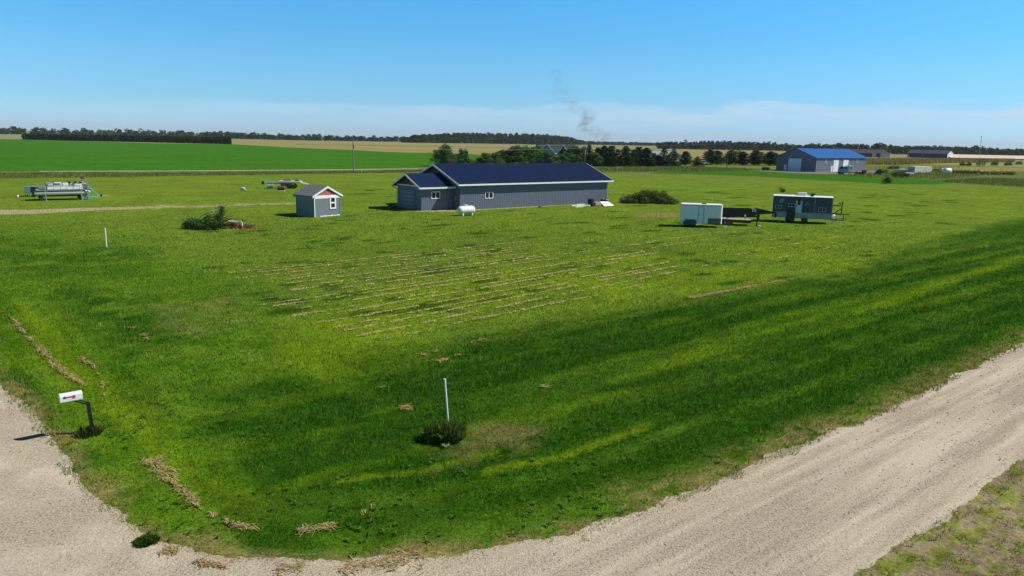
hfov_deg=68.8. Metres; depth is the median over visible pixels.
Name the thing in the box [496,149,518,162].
leafy tree
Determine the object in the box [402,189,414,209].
garage door
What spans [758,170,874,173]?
shop yard
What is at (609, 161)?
conifer tree
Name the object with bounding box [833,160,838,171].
garage door
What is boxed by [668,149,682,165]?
conifer tree
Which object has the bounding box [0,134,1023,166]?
field
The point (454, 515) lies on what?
lawn weeds
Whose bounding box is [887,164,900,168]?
field bush
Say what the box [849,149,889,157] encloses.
metal barn
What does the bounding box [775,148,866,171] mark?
shop building
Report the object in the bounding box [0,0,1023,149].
sky
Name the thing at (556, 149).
farmhouse
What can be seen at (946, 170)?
storage tank
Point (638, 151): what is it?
conifer tree
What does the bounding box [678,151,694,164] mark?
conifer tree
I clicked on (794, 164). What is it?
garage door
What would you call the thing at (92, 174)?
tall grass
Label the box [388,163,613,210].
metal building
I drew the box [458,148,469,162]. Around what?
leafy tree
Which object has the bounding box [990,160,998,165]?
field bush
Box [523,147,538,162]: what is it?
leafy tree
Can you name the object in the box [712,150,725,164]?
conifer tree
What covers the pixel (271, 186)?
barrel
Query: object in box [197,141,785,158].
golden field
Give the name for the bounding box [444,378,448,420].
marker post
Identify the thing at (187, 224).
weedy shrub
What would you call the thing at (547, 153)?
leafy tree
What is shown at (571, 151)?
leafy tree
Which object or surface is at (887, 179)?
bush
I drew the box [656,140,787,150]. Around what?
dark treeline
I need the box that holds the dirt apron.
[416,204,575,211]
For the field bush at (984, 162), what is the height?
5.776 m
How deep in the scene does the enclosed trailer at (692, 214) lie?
81.65 m
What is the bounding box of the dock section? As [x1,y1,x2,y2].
[24,184,45,196]
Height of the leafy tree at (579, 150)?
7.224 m
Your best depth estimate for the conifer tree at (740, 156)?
327.50 m
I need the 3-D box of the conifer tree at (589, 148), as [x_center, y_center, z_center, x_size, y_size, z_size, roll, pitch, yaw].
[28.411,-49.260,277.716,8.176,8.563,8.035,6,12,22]
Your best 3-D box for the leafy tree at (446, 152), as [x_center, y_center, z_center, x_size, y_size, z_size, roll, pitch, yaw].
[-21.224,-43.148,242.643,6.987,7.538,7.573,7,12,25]
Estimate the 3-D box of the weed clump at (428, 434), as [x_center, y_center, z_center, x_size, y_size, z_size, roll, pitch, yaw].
[-2.324,4.318,22.708,0.993,0.616,0.981,1,11,0]
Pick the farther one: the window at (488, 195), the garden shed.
the window at (488, 195)
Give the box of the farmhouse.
[531,143,574,156]
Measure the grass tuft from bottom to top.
0.121 m
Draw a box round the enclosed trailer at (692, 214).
[680,202,731,226]
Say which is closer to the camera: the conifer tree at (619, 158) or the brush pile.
the brush pile
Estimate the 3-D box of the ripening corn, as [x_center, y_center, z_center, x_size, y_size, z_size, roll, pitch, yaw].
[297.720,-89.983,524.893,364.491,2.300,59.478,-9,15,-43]
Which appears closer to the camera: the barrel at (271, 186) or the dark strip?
the barrel at (271, 186)
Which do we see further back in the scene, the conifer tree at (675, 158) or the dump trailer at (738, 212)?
the conifer tree at (675, 158)
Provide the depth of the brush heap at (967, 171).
273.07 m
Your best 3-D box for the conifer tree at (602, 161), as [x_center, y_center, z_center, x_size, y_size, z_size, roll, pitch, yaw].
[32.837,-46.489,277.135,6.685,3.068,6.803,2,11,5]
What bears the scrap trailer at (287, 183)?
on the ground at (962, 200)
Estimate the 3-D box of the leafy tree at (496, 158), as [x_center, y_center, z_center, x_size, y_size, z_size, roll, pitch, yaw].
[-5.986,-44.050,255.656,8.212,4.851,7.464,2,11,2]
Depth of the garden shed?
84.94 m
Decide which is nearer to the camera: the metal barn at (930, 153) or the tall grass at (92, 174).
the tall grass at (92, 174)
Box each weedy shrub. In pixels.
[178,213,205,228]
[191,210,222,229]
[211,203,225,223]
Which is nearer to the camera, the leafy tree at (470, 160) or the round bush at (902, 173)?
the round bush at (902, 173)
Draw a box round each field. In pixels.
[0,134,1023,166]
[0,139,485,170]
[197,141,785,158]
[649,169,953,183]
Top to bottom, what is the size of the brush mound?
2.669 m
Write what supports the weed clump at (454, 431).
on the ground at (962, 200)
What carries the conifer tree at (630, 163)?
on the weedy ground at (1019, 174)
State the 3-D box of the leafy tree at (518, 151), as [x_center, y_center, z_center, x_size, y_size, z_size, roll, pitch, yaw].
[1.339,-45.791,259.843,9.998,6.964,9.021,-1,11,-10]
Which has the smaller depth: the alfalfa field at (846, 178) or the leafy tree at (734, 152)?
the alfalfa field at (846, 178)
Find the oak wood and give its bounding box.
[400,132,587,144]
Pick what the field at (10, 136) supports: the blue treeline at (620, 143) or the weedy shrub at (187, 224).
the blue treeline at (620, 143)
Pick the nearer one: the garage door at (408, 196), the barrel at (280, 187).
the garage door at (408, 196)
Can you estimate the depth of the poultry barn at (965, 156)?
696.84 m
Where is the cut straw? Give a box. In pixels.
[9,227,864,575]
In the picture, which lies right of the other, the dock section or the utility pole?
the utility pole
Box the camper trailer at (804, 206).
[772,192,843,223]
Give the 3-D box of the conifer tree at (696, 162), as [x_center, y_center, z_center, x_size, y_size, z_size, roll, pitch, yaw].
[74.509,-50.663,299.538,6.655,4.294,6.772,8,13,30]
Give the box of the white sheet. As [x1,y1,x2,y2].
[600,201,613,205]
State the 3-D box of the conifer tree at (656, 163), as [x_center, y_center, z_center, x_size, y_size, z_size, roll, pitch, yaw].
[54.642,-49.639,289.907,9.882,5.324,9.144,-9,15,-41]
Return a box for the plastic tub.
[588,198,593,206]
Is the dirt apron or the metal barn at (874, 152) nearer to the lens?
the dirt apron
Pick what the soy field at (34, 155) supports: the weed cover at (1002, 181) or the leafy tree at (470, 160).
the leafy tree at (470, 160)
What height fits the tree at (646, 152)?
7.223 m
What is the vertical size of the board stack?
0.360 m
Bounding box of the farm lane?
[39,169,378,171]
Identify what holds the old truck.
on the weedy ground at (1019, 174)
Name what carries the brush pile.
on the ground at (962, 200)
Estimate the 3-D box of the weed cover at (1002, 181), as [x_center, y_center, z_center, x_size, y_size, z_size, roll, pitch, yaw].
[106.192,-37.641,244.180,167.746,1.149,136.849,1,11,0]
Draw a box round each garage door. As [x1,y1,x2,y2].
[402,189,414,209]
[788,158,801,170]
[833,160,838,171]
[843,160,848,165]
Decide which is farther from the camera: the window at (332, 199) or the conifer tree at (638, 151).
the conifer tree at (638, 151)
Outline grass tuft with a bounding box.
[130,533,160,547]
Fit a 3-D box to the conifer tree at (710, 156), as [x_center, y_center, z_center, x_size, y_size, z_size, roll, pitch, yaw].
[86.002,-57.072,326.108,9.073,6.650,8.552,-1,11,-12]
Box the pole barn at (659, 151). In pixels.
[650,150,680,159]
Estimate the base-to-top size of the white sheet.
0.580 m
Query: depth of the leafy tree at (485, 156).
250.80 m
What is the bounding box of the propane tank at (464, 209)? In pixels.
[457,205,474,215]
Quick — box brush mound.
[619,186,680,203]
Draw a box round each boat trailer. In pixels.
[38,194,86,200]
[43,179,107,200]
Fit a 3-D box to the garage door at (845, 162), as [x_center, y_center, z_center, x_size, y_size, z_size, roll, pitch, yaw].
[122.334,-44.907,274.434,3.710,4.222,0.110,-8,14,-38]
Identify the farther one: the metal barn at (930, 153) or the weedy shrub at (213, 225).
the metal barn at (930, 153)
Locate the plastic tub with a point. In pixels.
(590, 202)
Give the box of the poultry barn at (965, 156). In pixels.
[949,154,1023,159]
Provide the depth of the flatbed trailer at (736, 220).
84.23 m
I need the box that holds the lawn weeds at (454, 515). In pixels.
[46,334,922,556]
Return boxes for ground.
[0,130,1023,575]
[96,202,295,211]
[600,166,1023,187]
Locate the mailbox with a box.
[58,390,93,428]
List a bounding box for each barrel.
[267,184,273,188]
[277,186,284,189]
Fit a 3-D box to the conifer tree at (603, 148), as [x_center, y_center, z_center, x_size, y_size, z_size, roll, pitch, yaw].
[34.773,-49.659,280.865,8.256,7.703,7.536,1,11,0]
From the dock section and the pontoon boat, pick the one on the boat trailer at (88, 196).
the pontoon boat
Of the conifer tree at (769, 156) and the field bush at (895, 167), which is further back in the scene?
the conifer tree at (769, 156)
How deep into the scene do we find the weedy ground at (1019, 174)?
256.55 m
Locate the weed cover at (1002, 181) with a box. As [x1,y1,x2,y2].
[592,165,1023,186]
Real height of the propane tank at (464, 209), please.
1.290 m
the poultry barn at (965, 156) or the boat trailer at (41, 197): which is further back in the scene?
the poultry barn at (965, 156)
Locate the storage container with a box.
[907,166,931,172]
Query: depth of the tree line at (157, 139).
695.96 m
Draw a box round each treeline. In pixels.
[0,126,408,141]
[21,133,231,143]
[587,141,656,145]
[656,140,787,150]
[786,142,1023,154]
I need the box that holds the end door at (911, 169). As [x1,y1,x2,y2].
[908,167,914,172]
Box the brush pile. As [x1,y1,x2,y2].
[202,209,256,228]
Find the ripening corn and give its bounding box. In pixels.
[865,157,1014,164]
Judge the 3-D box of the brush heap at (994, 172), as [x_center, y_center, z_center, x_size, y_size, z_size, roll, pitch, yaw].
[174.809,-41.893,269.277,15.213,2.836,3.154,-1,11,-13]
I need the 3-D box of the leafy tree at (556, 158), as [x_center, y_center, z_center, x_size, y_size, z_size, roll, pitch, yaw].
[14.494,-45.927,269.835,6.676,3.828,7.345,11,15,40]
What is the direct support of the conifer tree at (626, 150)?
on the ground at (962, 200)
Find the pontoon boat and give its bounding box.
[30,175,90,196]
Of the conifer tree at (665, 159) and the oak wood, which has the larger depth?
the oak wood
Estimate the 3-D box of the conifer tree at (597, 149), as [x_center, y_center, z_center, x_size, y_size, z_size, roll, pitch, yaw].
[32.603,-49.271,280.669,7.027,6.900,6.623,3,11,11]
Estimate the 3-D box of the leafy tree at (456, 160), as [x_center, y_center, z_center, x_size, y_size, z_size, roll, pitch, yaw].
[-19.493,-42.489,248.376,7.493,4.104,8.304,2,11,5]
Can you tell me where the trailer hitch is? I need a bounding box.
[832,202,849,218]
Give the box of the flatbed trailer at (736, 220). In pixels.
[721,213,764,225]
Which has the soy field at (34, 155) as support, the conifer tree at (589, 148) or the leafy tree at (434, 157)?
the leafy tree at (434, 157)
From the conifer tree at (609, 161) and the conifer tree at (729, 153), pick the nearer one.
the conifer tree at (609, 161)
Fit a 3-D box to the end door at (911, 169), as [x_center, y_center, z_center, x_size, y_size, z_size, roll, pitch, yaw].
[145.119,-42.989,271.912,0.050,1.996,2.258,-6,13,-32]
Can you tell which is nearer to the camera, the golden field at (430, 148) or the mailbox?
the mailbox
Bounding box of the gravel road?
[0,343,1023,575]
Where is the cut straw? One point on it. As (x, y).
(157, 459)
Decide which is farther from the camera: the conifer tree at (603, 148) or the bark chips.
the conifer tree at (603, 148)
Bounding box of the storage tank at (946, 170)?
[942,168,951,173]
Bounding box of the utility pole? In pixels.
[353,140,354,171]
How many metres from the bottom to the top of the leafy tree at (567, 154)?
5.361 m
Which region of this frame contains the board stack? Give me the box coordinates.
[571,204,589,206]
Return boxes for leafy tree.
[429,148,445,163]
[433,143,456,163]
[447,154,462,162]
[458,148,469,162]
[462,158,474,162]
[475,152,497,162]
[475,157,483,162]
[482,152,504,162]
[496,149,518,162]
[502,146,529,162]
[510,145,534,162]
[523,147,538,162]
[531,146,549,162]
[538,150,556,162]
[545,156,560,162]
[553,155,570,162]
[560,151,577,162]
[564,146,583,162]
[573,146,587,162]
[584,152,603,165]
[729,150,742,164]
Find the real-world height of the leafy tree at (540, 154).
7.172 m
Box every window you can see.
[329,196,335,208]
[431,191,439,198]
[485,192,492,198]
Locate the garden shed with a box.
[293,184,342,217]
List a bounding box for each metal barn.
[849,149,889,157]
[907,149,953,157]
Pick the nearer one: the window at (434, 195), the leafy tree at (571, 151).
the window at (434, 195)
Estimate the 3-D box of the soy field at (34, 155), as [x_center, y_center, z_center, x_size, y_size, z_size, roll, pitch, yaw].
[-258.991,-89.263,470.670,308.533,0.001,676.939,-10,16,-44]
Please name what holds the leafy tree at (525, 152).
on the ground at (962, 200)
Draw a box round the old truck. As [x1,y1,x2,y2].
[837,164,866,174]
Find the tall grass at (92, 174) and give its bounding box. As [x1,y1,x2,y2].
[0,168,422,178]
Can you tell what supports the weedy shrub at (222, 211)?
on the ground at (962, 200)
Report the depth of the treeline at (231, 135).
1555.19 m
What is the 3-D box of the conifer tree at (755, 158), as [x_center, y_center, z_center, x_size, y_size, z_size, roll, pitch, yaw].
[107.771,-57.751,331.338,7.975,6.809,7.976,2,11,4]
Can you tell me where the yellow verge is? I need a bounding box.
[932,167,1023,170]
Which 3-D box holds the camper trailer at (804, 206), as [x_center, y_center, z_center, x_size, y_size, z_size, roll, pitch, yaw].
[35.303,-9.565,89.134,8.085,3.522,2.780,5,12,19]
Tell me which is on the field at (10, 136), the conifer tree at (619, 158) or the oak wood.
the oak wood
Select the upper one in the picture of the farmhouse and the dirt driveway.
the farmhouse
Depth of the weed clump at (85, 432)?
22.53 m
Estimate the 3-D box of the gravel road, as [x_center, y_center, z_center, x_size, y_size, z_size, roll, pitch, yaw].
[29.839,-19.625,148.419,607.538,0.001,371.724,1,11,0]
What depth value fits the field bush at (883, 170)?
262.79 m
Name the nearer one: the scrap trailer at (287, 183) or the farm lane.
the scrap trailer at (287, 183)
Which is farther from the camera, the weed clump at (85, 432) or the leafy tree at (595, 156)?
the leafy tree at (595, 156)
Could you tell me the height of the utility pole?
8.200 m
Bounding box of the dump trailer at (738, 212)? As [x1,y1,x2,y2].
[722,208,776,219]
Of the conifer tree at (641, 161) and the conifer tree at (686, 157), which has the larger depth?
the conifer tree at (686, 157)
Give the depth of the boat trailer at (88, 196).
99.97 m
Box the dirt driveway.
[0,206,171,214]
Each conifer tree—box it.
[581,145,595,165]
[592,147,604,159]
[594,158,606,166]
[597,145,610,162]
[603,156,618,166]
[604,145,618,164]
[614,149,626,166]
[618,146,632,164]
[620,149,640,165]
[621,156,636,166]
[631,146,642,160]
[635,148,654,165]
[635,157,652,166]
[649,153,660,166]
[656,147,672,166]
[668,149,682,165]
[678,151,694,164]
[691,156,706,166]
[701,149,719,164]
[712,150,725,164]
[724,151,734,164]
[734,151,750,164]
[748,150,763,164]
[763,151,777,165]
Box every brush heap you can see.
[952,169,980,173]
[979,168,1016,174]
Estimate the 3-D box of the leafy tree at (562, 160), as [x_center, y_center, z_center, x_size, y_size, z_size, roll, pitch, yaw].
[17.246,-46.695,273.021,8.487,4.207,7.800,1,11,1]
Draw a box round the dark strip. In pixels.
[295,144,504,147]
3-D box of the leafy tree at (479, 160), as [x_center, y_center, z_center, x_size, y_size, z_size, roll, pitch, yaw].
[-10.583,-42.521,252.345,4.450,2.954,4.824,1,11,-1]
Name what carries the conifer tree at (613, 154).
on the ground at (962, 200)
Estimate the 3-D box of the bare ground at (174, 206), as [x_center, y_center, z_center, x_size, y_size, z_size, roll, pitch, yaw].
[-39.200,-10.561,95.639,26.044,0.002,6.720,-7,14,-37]
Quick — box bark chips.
[224,220,265,229]
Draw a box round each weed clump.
[72,424,106,438]
[419,421,442,443]
[431,416,469,443]
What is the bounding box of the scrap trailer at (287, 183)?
[261,179,307,188]
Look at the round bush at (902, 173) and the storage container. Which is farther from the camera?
the storage container
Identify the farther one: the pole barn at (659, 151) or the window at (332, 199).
the pole barn at (659, 151)
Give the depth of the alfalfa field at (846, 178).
221.72 m
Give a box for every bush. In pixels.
[875,166,888,172]
[881,173,895,183]
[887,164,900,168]
[891,168,910,176]
[975,157,986,165]
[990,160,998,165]
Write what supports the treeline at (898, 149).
on the field at (10, 136)

